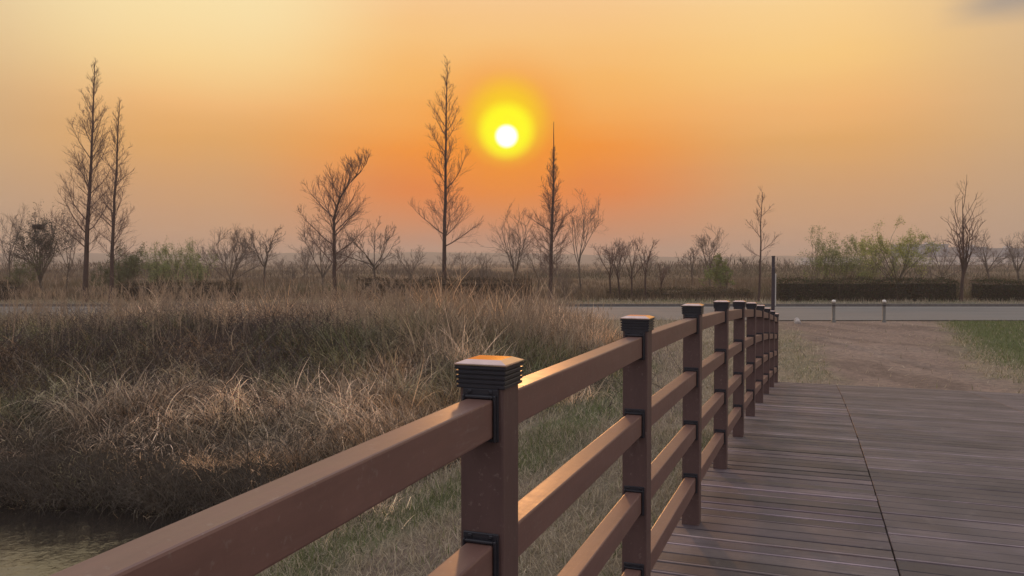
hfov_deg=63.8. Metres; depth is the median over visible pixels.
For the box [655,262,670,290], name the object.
bare tree
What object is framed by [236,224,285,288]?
bare tree
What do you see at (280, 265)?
bare tree
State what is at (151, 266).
leafing shrub
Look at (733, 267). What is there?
scrub
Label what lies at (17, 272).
leafing shrub
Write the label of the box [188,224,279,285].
bare tree
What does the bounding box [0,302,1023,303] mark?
verge
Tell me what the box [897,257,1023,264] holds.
building
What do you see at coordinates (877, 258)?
bare tree
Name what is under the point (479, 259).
bare tree
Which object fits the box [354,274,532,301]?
clipped hedge
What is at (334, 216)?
bare tree
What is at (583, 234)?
bare tree
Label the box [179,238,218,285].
leafing shrub
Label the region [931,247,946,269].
bare tree
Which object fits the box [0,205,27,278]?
bare tree
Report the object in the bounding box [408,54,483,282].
bare conifer
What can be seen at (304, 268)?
bare tree
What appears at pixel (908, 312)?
road
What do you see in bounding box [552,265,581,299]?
bare shrub
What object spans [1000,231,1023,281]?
bare tree
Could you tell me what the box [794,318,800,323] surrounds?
marker stone
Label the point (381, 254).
bare tree
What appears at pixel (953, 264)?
bare tree
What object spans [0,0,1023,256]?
sky
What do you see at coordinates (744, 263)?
bare tree
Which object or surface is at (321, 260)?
bare tree
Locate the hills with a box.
[0,252,890,263]
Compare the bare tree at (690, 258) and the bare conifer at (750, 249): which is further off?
the bare tree at (690, 258)
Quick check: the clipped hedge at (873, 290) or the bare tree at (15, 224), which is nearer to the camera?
the clipped hedge at (873, 290)
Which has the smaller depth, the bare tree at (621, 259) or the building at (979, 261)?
the bare tree at (621, 259)
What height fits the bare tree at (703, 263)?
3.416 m
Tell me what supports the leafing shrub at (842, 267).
on the ground at (914, 359)
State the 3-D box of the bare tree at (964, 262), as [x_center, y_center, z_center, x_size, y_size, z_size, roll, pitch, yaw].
[23.166,-2.534,42.228,2.121,6.575,3.405,1,2,31]
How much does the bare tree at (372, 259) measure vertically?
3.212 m
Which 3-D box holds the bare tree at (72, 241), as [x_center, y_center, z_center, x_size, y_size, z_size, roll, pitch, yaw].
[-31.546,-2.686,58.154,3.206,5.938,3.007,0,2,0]
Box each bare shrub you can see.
[279,265,297,283]
[337,260,357,283]
[386,257,405,278]
[394,256,434,279]
[455,241,503,288]
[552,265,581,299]
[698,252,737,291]
[908,250,951,282]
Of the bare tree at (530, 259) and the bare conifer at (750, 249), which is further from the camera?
the bare tree at (530, 259)
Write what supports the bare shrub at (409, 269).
on the ground at (914, 359)
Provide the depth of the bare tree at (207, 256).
150.12 m
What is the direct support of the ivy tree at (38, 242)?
on the ground at (914, 359)
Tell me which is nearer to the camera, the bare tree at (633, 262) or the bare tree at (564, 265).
the bare tree at (633, 262)
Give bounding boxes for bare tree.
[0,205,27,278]
[0,243,15,273]
[41,207,83,287]
[68,251,83,271]
[107,251,135,266]
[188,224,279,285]
[201,247,221,272]
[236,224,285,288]
[273,255,293,274]
[287,219,352,286]
[287,250,313,276]
[294,245,319,274]
[326,216,400,281]
[350,257,370,273]
[371,258,385,270]
[389,246,426,273]
[436,252,460,274]
[451,250,477,270]
[475,252,491,270]
[477,203,542,278]
[499,247,527,271]
[515,241,556,289]
[543,252,572,271]
[553,188,608,291]
[590,241,626,296]
[593,238,639,277]
[600,237,630,299]
[619,236,659,296]
[630,238,659,298]
[636,255,657,271]
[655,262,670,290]
[675,247,699,285]
[691,223,729,285]
[697,254,712,275]
[703,255,738,273]
[735,251,756,276]
[847,244,891,276]
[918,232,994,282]
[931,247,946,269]
[941,179,987,301]
[945,256,967,272]
[967,229,1010,283]
[996,250,1016,272]
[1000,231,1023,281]
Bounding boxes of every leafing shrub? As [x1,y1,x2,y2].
[1,252,52,292]
[88,259,120,297]
[106,240,149,285]
[134,242,180,285]
[142,237,203,286]
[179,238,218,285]
[794,225,848,281]
[801,234,869,283]
[836,232,902,283]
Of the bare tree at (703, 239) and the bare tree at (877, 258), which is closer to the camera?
the bare tree at (703, 239)
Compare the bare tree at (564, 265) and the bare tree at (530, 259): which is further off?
the bare tree at (564, 265)
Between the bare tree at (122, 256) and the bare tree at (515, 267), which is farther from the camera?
the bare tree at (515, 267)
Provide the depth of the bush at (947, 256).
65.97 m
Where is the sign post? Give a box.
[771,256,775,310]
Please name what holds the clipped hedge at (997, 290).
on the ground at (914, 359)
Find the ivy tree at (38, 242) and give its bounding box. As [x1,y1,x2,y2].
[1,202,83,289]
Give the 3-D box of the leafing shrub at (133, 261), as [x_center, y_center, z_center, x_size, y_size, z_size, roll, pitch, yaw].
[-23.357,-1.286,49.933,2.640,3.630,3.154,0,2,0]
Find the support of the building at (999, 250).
on the ground at (914, 359)
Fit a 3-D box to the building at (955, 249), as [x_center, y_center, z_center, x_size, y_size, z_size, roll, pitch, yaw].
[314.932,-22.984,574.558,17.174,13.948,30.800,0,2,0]
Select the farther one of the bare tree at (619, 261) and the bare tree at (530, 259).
the bare tree at (530, 259)
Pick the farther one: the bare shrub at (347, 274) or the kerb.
the bare shrub at (347, 274)
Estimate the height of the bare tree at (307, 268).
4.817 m
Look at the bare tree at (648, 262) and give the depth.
117.82 m
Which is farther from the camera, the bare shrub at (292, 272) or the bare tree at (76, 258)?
the bare tree at (76, 258)
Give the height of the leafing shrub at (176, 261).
3.686 m
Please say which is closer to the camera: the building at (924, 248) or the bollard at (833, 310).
the bollard at (833, 310)
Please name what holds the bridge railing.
on the footbridge
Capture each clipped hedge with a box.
[0,279,20,301]
[116,278,242,301]
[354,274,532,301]
[606,285,753,298]
[776,274,959,301]
[969,276,1023,301]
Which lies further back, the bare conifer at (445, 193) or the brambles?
the bare conifer at (445, 193)
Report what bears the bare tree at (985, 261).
on the ground at (914, 359)
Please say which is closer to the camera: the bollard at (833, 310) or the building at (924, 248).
the bollard at (833, 310)
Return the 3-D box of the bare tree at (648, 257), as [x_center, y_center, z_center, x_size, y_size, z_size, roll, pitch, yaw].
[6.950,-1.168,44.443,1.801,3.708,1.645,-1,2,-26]
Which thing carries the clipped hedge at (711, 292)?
on the ground at (914, 359)
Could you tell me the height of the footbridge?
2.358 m
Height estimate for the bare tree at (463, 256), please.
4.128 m
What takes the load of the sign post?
on the ground at (914, 359)
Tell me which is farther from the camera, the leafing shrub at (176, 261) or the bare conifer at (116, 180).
the leafing shrub at (176, 261)
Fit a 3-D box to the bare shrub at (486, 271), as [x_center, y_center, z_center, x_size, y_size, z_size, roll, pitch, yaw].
[-1.672,-0.881,44.188,2.861,3.186,4.957,0,2,0]
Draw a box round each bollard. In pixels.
[831,300,835,321]
[881,300,885,321]
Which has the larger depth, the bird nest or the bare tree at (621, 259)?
the bare tree at (621, 259)
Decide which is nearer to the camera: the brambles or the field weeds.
the brambles
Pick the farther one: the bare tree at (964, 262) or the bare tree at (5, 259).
the bare tree at (5, 259)
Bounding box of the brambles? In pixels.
[0,295,805,512]
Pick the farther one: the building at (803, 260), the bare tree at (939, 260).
the building at (803, 260)
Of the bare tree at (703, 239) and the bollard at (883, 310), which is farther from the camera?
the bare tree at (703, 239)
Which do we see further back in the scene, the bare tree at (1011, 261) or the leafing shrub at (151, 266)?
the bare tree at (1011, 261)
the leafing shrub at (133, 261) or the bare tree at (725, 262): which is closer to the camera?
the leafing shrub at (133, 261)
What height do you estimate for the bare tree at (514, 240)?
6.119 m
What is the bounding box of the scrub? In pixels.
[0,257,1023,279]
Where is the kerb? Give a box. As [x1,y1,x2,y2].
[0,304,1023,305]
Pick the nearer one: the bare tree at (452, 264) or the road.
the road
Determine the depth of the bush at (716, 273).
54.98 m
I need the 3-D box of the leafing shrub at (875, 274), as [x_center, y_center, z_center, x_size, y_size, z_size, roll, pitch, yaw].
[20.965,-1.409,49.423,4.348,3.895,3.204,0,2,0]
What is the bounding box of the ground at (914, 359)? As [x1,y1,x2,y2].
[0,263,1023,575]
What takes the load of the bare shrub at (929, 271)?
on the ground at (914, 359)
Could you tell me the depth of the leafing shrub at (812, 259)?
49.78 m
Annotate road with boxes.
[0,306,1023,319]
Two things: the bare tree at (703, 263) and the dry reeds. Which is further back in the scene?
the bare tree at (703, 263)
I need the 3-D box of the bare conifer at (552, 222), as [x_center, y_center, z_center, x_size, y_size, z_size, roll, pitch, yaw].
[1.948,-3.804,41.972,2.820,9.277,2.520,2,2,42]
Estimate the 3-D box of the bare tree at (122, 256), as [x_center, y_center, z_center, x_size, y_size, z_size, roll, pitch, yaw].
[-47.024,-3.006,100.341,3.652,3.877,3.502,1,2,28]
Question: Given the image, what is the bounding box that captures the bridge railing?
[50,300,778,575]
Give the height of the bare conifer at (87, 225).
12.586 m
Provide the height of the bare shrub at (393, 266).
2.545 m
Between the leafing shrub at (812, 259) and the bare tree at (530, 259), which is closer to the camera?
the leafing shrub at (812, 259)
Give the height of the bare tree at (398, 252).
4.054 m
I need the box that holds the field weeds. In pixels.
[0,267,1023,300]
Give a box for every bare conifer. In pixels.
[50,58,119,301]
[80,97,137,301]
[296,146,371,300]
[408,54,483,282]
[524,123,577,301]
[744,186,780,301]
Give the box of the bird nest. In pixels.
[31,224,45,230]
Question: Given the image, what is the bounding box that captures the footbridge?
[651,382,1023,575]
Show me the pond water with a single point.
(48, 544)
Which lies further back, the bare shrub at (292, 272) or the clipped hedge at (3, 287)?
the bare shrub at (292, 272)
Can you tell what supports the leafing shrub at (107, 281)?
on the ground at (914, 359)
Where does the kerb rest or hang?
on the ground at (914, 359)
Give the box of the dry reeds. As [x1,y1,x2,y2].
[0,260,622,546]
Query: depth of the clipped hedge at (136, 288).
42.89 m
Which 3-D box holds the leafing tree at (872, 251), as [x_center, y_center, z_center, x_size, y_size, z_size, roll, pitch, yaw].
[20.733,-1.688,44.716,4.807,4.725,4.517,0,2,0]
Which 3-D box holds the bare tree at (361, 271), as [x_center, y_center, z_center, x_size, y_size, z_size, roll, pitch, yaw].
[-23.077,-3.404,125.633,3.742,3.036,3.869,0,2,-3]
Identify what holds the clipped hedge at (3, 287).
on the ground at (914, 359)
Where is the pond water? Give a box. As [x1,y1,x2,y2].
[0,500,207,575]
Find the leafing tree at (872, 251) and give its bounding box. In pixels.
[851,216,944,282]
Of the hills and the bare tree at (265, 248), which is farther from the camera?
the hills
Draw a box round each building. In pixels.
[794,258,861,264]
[890,242,948,264]
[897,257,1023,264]
[948,245,986,256]
[987,246,1023,256]
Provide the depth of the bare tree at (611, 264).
44.88 m

